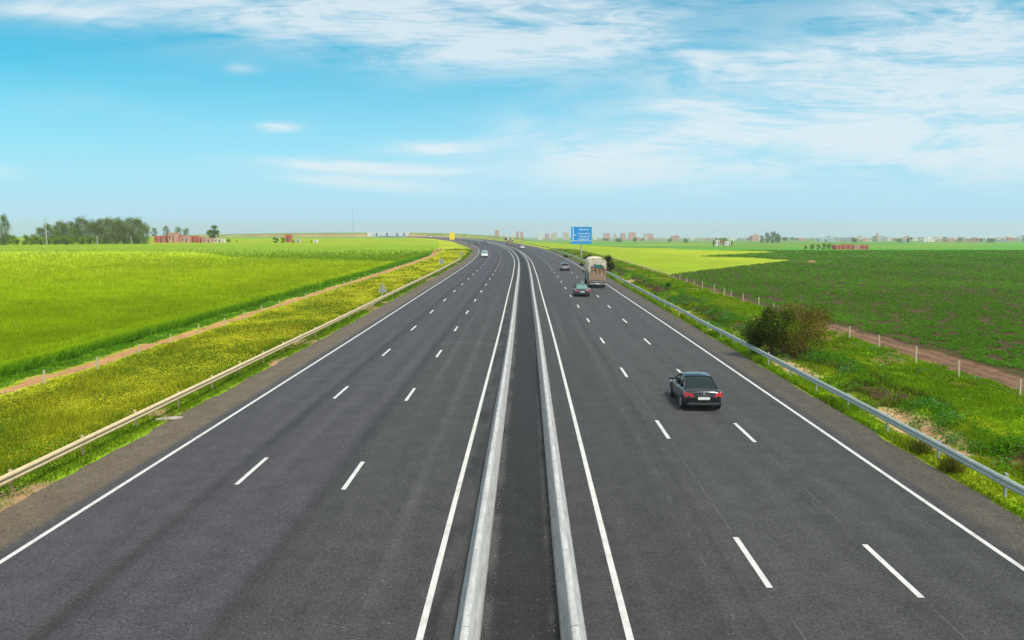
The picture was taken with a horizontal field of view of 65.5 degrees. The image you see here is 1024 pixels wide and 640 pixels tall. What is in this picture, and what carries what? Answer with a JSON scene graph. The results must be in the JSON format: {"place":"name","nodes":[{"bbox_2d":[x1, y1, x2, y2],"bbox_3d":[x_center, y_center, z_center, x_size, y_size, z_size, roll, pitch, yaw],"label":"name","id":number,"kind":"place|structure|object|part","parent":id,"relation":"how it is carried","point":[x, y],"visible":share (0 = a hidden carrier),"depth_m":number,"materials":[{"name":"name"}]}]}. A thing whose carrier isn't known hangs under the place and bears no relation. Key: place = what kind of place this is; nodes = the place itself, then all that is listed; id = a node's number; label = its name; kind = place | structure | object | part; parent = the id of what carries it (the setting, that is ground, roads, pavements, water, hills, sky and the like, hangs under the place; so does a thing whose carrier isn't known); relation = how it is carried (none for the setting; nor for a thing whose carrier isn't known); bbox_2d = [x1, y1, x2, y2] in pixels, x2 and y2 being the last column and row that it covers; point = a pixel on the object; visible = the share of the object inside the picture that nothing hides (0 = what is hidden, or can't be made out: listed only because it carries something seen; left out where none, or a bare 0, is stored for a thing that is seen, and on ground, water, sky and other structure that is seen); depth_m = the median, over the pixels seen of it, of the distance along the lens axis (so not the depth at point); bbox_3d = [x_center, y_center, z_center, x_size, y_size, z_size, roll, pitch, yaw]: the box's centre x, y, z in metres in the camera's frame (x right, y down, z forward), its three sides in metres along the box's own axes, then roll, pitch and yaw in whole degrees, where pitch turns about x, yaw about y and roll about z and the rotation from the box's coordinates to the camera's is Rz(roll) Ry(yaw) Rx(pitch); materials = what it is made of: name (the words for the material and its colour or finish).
{"place":"outdoors","nodes":[
{"label":"outdoors","id":0,"kind":"place"},
{"bbox_2d":[0,237,1023,639],"bbox_3d":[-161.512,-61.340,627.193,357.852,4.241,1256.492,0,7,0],"label":"road","id":1,"kind":"structure","parent":0,"point":[290,539],"depth_m":24.15,"materials":[{"name":"grey asphalt"}]},
{"bbox_2d":[379,236,519,639],"bbox_3d":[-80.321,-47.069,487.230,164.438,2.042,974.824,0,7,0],"label":"median barrier","id":2,"kind":"object","parent":1,"relation":"on","point":[469,618],"visible":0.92,"depth_m":22.37,"materials":[{"name":"metal"}]},
{"bbox_2d":[481,250,487,256],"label":"van","id":3,"kind":"object","parent":1,"relation":"on","point":[484,252],"visible":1,"depth_m":235.00,"materials":[{"name":"white paint"}]},
{"bbox_2d":[414,236,586,639],"bbox_3d":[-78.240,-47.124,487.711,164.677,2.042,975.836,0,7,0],"label":"median barrier","id":4,"kind":"object","parent":1,"relation":"on","point":[571,620],"visible":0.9,"depth_m":22.24,"materials":[{"name":"metal"}]},
{"bbox_2d":[507,238,512,245],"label":"truck","id":5,"kind":"object","parent":1,"relation":"on","point":[510,242],"visible":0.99,"depth_m":393.64,"materials":[{"name":"white metal"}]},
{"bbox_2d":[0,239,1023,639],"bbox_3d":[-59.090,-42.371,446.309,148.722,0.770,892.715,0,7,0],"label":"road markings","id":6,"kind":"object","parent":1,"relation":"on","point":[610,565],"visible":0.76,"depth_m":25.22,"materials":[{"name":"paint"}]},
{"bbox_2d":[560,263,569,270],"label":"car","id":7,"kind":"object","parent":1,"relation":"on","point":[564,266],"visible":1,"depth_m":159.91,"materials":[{"name":"silver metal"}]},
{"bbox_2d":[572,284,589,295],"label":"car","id":8,"kind":"object","parent":1,"relation":"on","point":[580,289],"visible":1,"depth_m":99.04,"materials":[{"name":"grey paint"}]},
{"bbox_2d":[582,256,606,286],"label":"truck","id":9,"kind":"object","parent":1,"relation":"on","point":[596,262],"visible":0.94,"depth_m":112.88,"materials":[{"name":"beige fabric"}]},
{"bbox_2d":[669,372,721,408],"bbox_3d":[8.884,3.173,38.878,2.112,1.664,4.499,0,7,1],"label":"car","id":10,"kind":"object","parent":1,"relation":"on","point":[694,388],"visible":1,"depth_m":37.38,"materials":[{"name":"black paint"}]},
{"bbox_3d":[8.166,2.881,38.619,0.255,0.551,2.746,0,7,1],"label":"window frame","id":11,"kind":"part","parent":10,"relation":"part of","materials":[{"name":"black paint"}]},
{"bbox_2d":[575,321,966,639],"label":"road joint","id":12,"kind":"object","parent":1,"relation":"on","point":[727,525],"visible":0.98,"depth_m":25.04,"materials":[{"name":"grey asphalt"}]},
{"bbox_2d":[0,237,1023,517],"bbox_3d":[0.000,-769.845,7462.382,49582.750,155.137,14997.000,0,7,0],"label":"ground","id":13,"kind":"structure","parent":0,"point":[676,257],"depth_m":135.26,"materials":[{"name":"green plant"}]},
{"bbox_2d":[0,213,12,244],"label":"eucalyptus tree","id":14,"kind":"object","parent":13,"relation":"on","point":[3,234],"visible":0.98,"depth_m":388.72,"materials":[{"name":"green plant"}]},
{"bbox_2d":[6,235,15,243],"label":"hedge shrub","id":15,"kind":"object","parent":13,"relation":"on","point":[12,240],"visible":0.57,"depth_m":418.07,"materials":[{"name":"green plant"}]},
{"bbox_2d":[13,238,19,244],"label":"hedge shrub","id":16,"kind":"object","parent":13,"relation":"on","point":[17,241],"visible":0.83,"depth_m":397.71,"materials":[{"name":"green plant"}]},
{"bbox_2d":[27,237,35,244],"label":"hedge shrub","id":17,"kind":"object","parent":13,"relation":"on","point":[32,241],"visible":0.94,"depth_m":395.57,"materials":[{"name":"green plant"}]},
{"bbox_2d":[34,236,44,244],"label":"hedge shrub","id":18,"kind":"object","parent":13,"relation":"on","point":[40,240],"visible":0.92,"depth_m":397.55,"materials":[{"name":"green plant"}]},
{"bbox_2d":[35,227,45,242],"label":"eucalyptus tree","id":19,"kind":"object","parent":13,"relation":"on","point":[38,232],"visible":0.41,"depth_m":451.65,"materials":[{"name":"green plant"}]},
{"bbox_2d":[39,223,56,243],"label":"eucalyptus tree","id":20,"kind":"object","parent":13,"relation":"on","point":[48,227],"visible":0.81,"depth_m":427.31,"materials":[{"name":"green plant"}]},
{"bbox_2d":[52,237,59,244],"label":"hedge shrub","id":21,"kind":"object","parent":13,"relation":"on","point":[55,240],"visible":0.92,"depth_m":401.75,"materials":[{"name":"green plant"}]},
{"bbox_2d":[53,219,68,243],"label":"eucalyptus tree","id":22,"kind":"object","parent":13,"relation":"on","point":[58,223],"visible":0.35,"depth_m":446.15,"materials":[{"name":"green plant"}]},
{"bbox_2d":[55,223,71,243],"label":"eucalyptus tree","id":23,"kind":"object","parent":13,"relation":"on","point":[62,228],"visible":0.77,"depth_m":436.98,"materials":[{"name":"green plant"}]},
{"bbox_2d":[60,235,69,244],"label":"hedge shrub","id":24,"kind":"object","parent":13,"relation":"on","point":[63,237],"visible":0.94,"depth_m":403.54,"materials":[{"name":"green plant"}]},
{"bbox_2d":[67,237,75,244],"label":"hedge shrub","id":25,"kind":"object","parent":13,"relation":"on","point":[70,241],"visible":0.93,"depth_m":403.35,"materials":[{"name":"green plant"}]},
{"bbox_2d":[64,221,79,242],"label":"eucalyptus tree","id":26,"kind":"object","parent":13,"relation":"on","point":[71,223],"visible":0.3,"depth_m":456.33,"materials":[{"name":"green plant"}]},
{"bbox_2d":[69,216,92,243],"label":"eucalyptus tree","id":27,"kind":"object","parent":13,"relation":"on","point":[77,227],"visible":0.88,"depth_m":426.09,"materials":[{"name":"green plant"}]},
{"bbox_2d":[78,236,87,243],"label":"hedge shrub","id":28,"kind":"object","parent":13,"relation":"on","point":[81,239],"visible":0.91,"depth_m":407.65,"materials":[{"name":"green plant"}]},
{"bbox_2d":[80,219,97,243],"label":"eucalyptus tree","id":29,"kind":"object","parent":13,"relation":"on","point":[87,231],"visible":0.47,"depth_m":446.88,"materials":[{"name":"green plant"}]},
{"bbox_2d":[86,236,95,243],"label":"hedge shrub","id":30,"kind":"object","parent":13,"relation":"on","point":[91,239],"visible":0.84,"depth_m":410.00,"materials":[{"name":"green plant"}]},
{"bbox_2d":[90,218,111,243],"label":"eucalyptus tree","id":31,"kind":"object","parent":13,"relation":"on","point":[98,221],"visible":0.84,"depth_m":426.86,"materials":[{"name":"green plant"}]},
{"bbox_2d":[101,216,114,243],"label":"eucalyptus tree","id":32,"kind":"object","parent":13,"relation":"on","point":[108,227],"visible":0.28,"depth_m":446.52,"materials":[{"name":"green plant"}]},
{"bbox_2d":[105,217,121,243],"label":"eucalyptus tree","id":33,"kind":"object","parent":13,"relation":"on","point":[112,240],"visible":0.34,"depth_m":436.26,"materials":[{"name":"green plant"}]},
{"bbox_2d":[113,217,133,243],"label":"eucalyptus tree","id":34,"kind":"object","parent":13,"relation":"on","point":[124,227],"visible":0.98,"depth_m":422.07,"materials":[{"name":"green plant"}]},
{"bbox_2d":[119,217,137,243],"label":"eucalyptus tree","id":35,"kind":"object","parent":13,"relation":"on","point":[130,220],"visible":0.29,"depth_m":441.35,"materials":[{"name":"green plant"}]},
{"bbox_2d":[127,217,148,243],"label":"eucalyptus tree","id":36,"kind":"object","parent":13,"relation":"on","point":[135,225],"visible":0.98,"depth_m":425.96,"materials":[{"name":"green plant"}]},
{"bbox_2d":[137,222,150,243],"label":"eucalyptus tree","id":37,"kind":"object","parent":13,"relation":"on","point":[146,235],"visible":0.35,"depth_m":437.85,"materials":[{"name":"green plant"}]},
{"bbox_2d":[150,228,157,235],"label":"eucalyptus tree","id":38,"kind":"object","parent":13,"relation":"on","point":[153,229],"visible":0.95,"depth_m":1142.75,"materials":[{"name":"green plant"}]},
{"bbox_2d":[154,236,166,242],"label":"farm house","id":39,"kind":"structure","parent":13,"relation":"on","point":[158,239],"depth_m":479.69,"materials":[{"name":"red brick"}]},
{"bbox_2d":[162,225,169,234],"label":"eucalyptus tree","id":40,"kind":"object","parent":13,"relation":"on","point":[165,228],"visible":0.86,"depth_m":1241.71,"materials":[{"name":"green plant"}]},
{"bbox_2d":[156,416,182,420],"bbox_3d":[-15.222,4.364,35.368,1.155,0.050,0.497,-3,7,-23],"label":"concrete slab","id":41,"kind":"object","parent":13,"relation":"on","point":[172,417],"depth_m":35.34,"materials":[{"name":"white concrete"}]},
{"bbox_2d":[168,233,178,242],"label":"farm house","id":42,"kind":"structure","parent":13,"relation":"on","point":[173,237],"depth_m":482.67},
{"bbox_2d":[174,227,181,234],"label":"eucalyptus tree","id":43,"kind":"object","parent":13,"relation":"on","point":[179,229],"visible":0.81,"depth_m":1240.66,"materials":[{"name":"green plant"}]},
{"bbox_2d":[180,236,190,242],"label":"farm house","id":44,"kind":"structure","parent":13,"relation":"on","point":[185,239],"depth_m":480.68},
{"bbox_2d":[182,228,189,234],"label":"eucalyptus tree","id":45,"kind":"object","parent":13,"relation":"on","point":[185,231],"visible":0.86,"depth_m":1270.96,"materials":[{"name":"green plant"}]},
{"bbox_2d":[191,236,198,242],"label":"farm house","id":46,"kind":"structure","parent":13,"relation":"on","point":[192,239],"depth_m":484.52,"materials":[{"name":"red brick"}]},
{"bbox_2d":[195,237,205,242],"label":"farm house","id":47,"kind":"structure","parent":13,"relation":"on","point":[198,239],"depth_m":481.63,"materials":[{"name":"red brick"}]},
{"bbox_2d":[202,238,213,242],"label":"farm house","id":48,"kind":"structure","parent":13,"relation":"on","point":[207,240],"depth_m":480.74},
{"bbox_2d":[206,225,219,237],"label":"leafy tree","id":49,"kind":"object","parent":13,"relation":"on","point":[209,232],"visible":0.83,"depth_m":521.04,"materials":[{"name":"green plant"}]},
{"bbox_2d":[1,255,429,393],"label":"wire fence","id":50,"kind":"object","parent":13,"relation":"on","point":[97,367],"visible":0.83,"depth_m":61.95,"materials":[{"name":"beige concrete"}]},
{"bbox_2d":[0,248,433,376],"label":"wheat","id":51,"kind":"object","parent":13,"relation":"on","point":[60,328],"visible":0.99,"depth_m":100.06,"materials":[{"name":"green plant"}]},
{"bbox_2d":[214,238,223,242],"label":"farm house","id":52,"kind":"structure","parent":13,"relation":"on","point":[217,240],"depth_m":480.68,"materials":[{"name":"beige paint"}]},
{"bbox_2d":[0,258,460,493],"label":"guardrail","id":53,"kind":"object","parent":13,"relation":"on","point":[10,476],"visible":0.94,"depth_m":34.63,"materials":[{"name":"metal"}]},
{"bbox_2d":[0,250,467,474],"bbox_3d":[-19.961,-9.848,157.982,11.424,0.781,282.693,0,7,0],"label":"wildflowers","id":54,"kind":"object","parent":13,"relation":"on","point":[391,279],"visible":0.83,"depth_m":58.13,"materials":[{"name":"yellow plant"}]},
{"bbox_2d":[0,248,472,508],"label":"grass","id":55,"kind":"structure","parent":13,"relation":"on","point":[27,426],"depth_m":44.31,"materials":[{"name":"green plant"}]},
{"bbox_2d":[147,233,366,236],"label":"embankment","id":56,"kind":"structure","parent":13,"relation":"on","point":[302,235],"depth_m":943.28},
{"bbox_2d":[285,235,291,241],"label":"farm house","id":57,"kind":"structure","parent":13,"relation":"on","point":[288,238],"depth_m":495.49,"materials":[{"name":"red brick"}]},
{"bbox_2d":[378,283,386,295],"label":"road sign","id":58,"kind":"object","parent":13,"relation":"on","point":[382,289],"visible":0.87,"depth_m":96.00,"materials":[{"name":"grey metal"}]},
{"bbox_2d":[367,232,408,236],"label":"overpass bridge","id":59,"kind":"structure","parent":13,"relation":"on","point":[372,235],"depth_m":925.38,"materials":[{"name":"concrete"}]},
{"bbox_2d":[450,233,454,240],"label":"yellow sign","id":60,"kind":"object","parent":13,"relation":"on","point":[452,236],"visible":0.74,"depth_m":526.08,"materials":[{"name":"yellow metal"}]},
{"bbox_2d":[409,233,524,240],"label":"embankment","id":61,"kind":"structure","parent":13,"relation":"on","point":[459,235],"depth_m":905.80,"materials":[{"name":"green plant"}]},
{"bbox_2d":[537,233,542,239],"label":"tower block","id":62,"kind":"structure","parent":13,"relation":"on","point":[539,236],"depth_m":2357.60,"materials":[{"name":"white concrete"}]},
{"bbox_2d":[551,233,556,239],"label":"tower block","id":63,"kind":"structure","parent":13,"relation":"on","point":[553,236],"depth_m":2395.36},
{"bbox_2d":[563,233,568,239],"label":"tower block","id":64,"kind":"structure","parent":13,"relation":"on","point":[565,236],"depth_m":2305.67,"materials":[{"name":"beige concrete"}]},
{"bbox_2d":[571,227,591,257],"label":"motorway sign","id":65,"kind":"object","parent":13,"relation":"on","point":[581,235],"visible":0.99,"depth_m":226.69,"materials":[{"name":"blue metal"}]},
{"bbox_2d":[603,233,609,239],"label":"tower block","id":66,"kind":"structure","parent":13,"relation":"on","point":[606,235],"depth_m":2372.13,"materials":[{"name":"concrete"}]},
{"bbox_2d":[600,254,614,270],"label":"bush","id":67,"kind":"object","parent":13,"relation":"on","point":[611,265],"visible":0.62,"depth_m":155.76,"materials":[{"name":"green plant"}]},
{"bbox_2d":[620,233,625,239],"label":"tower block","id":68,"kind":"structure","parent":13,"relation":"on","point":[623,235],"depth_m":2383.76,"materials":[{"name":"concrete"}]},
{"bbox_2d":[628,232,635,239],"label":"tower block","id":69,"kind":"structure","parent":13,"relation":"on","point":[632,235],"depth_m":2329.85,"materials":[{"name":"pink concrete"}]},
{"bbox_2d":[643,233,647,239],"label":"tower block","id":70,"kind":"structure","parent":13,"relation":"on","point":[645,236],"depth_m":2286.43,"materials":[{"name":"white concrete"}]},
{"bbox_2d":[670,235,678,239],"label":"town house","id":71,"kind":"structure","parent":13,"relation":"on","point":[676,237],"depth_m":2109.77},
{"bbox_2d":[749,234,758,240],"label":"town house","id":72,"kind":"structure","parent":13,"relation":"on","point":[755,237],"depth_m":1909.90,"materials":[{"name":"beige paint"}]},
{"bbox_2d":[764,233,769,242],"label":"eucalyptus tree","id":73,"kind":"object","parent":13,"relation":"on","point":[767,239],"visible":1,"depth_m":1282.73,"materials":[{"name":"green plant"}]},
{"bbox_2d":[740,304,797,355],"bbox_3d":[16.700,0.790,52.170,3.811,3.754,3.302,6,9,42],"label":"bush","id":74,"kind":"object","parent":13,"relation":"on","point":[775,319],"visible":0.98,"depth_m":51.77,"materials":[{"name":"green plant"}]},
{"bbox_2d":[768,231,776,242],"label":"eucalyptus tree","id":75,"kind":"object","parent":13,"relation":"on","point":[772,236],"visible":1,"depth_m":1272.10,"materials":[{"name":"green plant"}]},
{"bbox_2d":[547,248,1023,518],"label":"grass","id":76,"kind":"structure","parent":13,"relation":"on","point":[926,384],"depth_m":42.36,"materials":[{"name":"green plant"}]},
{"bbox_2d":[552,249,1023,498],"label":"guardrail","id":77,"kind":"object","parent":13,"relation":"on","point":[1005,481],"visible":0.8,"depth_m":33.32,"materials":[{"name":"metal"}]},
{"bbox_2d":[759,297,836,357],"bbox_3d":[18.833,0.363,52.354,4.619,4.212,5.713,4,7,29],"label":"bush","id":78,"kind":"object","parent":13,"relation":"on","point":[809,322],"visible":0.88,"depth_m":51.99,"materials":[{"name":"green plant"}]},
{"bbox_2d":[576,248,1023,394],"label":"wire fence","id":79,"kind":"object","parent":13,"relation":"on","point":[958,374],"visible":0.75,"depth_m":55.09,"materials":[{"name":"metal"}]},
{"bbox_2d":[817,237,828,241],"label":"town house","id":80,"kind":"structure","parent":13,"relation":"on","point":[821,239],"depth_m":1654.91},
{"bbox_2d":[825,238,836,241],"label":"town house","id":81,"kind":"structure","parent":13,"relation":"on","point":[831,240],"depth_m":1542.58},
{"bbox_2d":[832,245,845,248],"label":"farm building","id":82,"kind":"structure","parent":13,"relation":"on","point":[838,246],"depth_m":542.41,"materials":[{"name":"red brick"}]},
{"bbox_2d":[842,237,850,241],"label":"town house","id":83,"kind":"structure","parent":13,"relation":"on","point":[848,239],"depth_m":1531.17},
{"bbox_2d":[672,249,1023,373],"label":"crop plants","id":84,"kind":"object","parent":13,"relation":"on","point":[953,344],"visible":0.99,"depth_m":110.96,"materials":[{"name":"green plant"}]},
{"bbox_2d":[841,244,854,248],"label":"farm building","id":85,"kind":"structure","parent":13,"relation":"on","point":[850,246],"depth_m":542.33,"materials":[{"name":"red brick"}]},
{"bbox_2d":[860,245,868,248],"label":"farm building","id":86,"kind":"structure","parent":13,"relation":"on","point":[864,246],"depth_m":542.35,"materials":[{"name":"red brick"}]},
{"bbox_2d":[860,239,870,241],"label":"town house","id":87,"kind":"structure","parent":13,"relation":"on","point":[866,240],"depth_m":1580.71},
{"bbox_2d":[873,233,880,241],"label":"town house","id":88,"kind":"structure","parent":13,"relation":"on","point":[877,238],"depth_m":1609.69,"materials":[{"name":"white paint"}]},
{"bbox_2d":[902,438,935,454],"bbox_3d":[15.414,4.751,29.970,1.162,0.571,1.400,0,7,0],"label":"grass tussock","id":89,"kind":"object","parent":13,"relation":"on","point":[920,445],"depth_m":29.89,"materials":[{"name":"green plant"}]},
{"bbox_2d":[920,237,932,241],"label":"town house","id":90,"kind":"structure","parent":13,"relation":"on","point":[928,239],"depth_m":1548.29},
{"bbox_2d":[943,238,953,241],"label":"town house","id":91,"kind":"structure","parent":13,"relation":"on","point":[948,240],"depth_m":1530.86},
{"bbox_2d":[931,454,967,474],"bbox_3d":[15.369,5.019,27.698,1.167,0.557,1.432,0,7,0],"label":"grass tussock","id":92,"kind":"object","parent":13,"relation":"on","point":[949,465],"depth_m":27.63,"materials":[{"name":"green plant"}]},
{"bbox_2d":[967,238,978,241],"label":"town house","id":93,"kind":"structure","parent":13,"relation":"on","point":[972,239],"depth_m":1497.87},
{"bbox_2d":[996,239,1006,241],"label":"town house","id":94,"kind":"structure","parent":13,"relation":"on","point":[1001,240],"depth_m":1502.93,"materials":[{"name":"white"}]},
{"bbox_2d":[0,303,1023,635],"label":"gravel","id":95,"kind":"structure","parent":0,"point":[500,461],"depth_m":27.89,"materials":[{"name":"grey gravel"}]},
{"bbox_2d":[0,0,1023,236],"label":"sky","id":96,"kind":"structure","parent":0,"point":[662,118],"materials":[{"name":"blue"}]}
]}

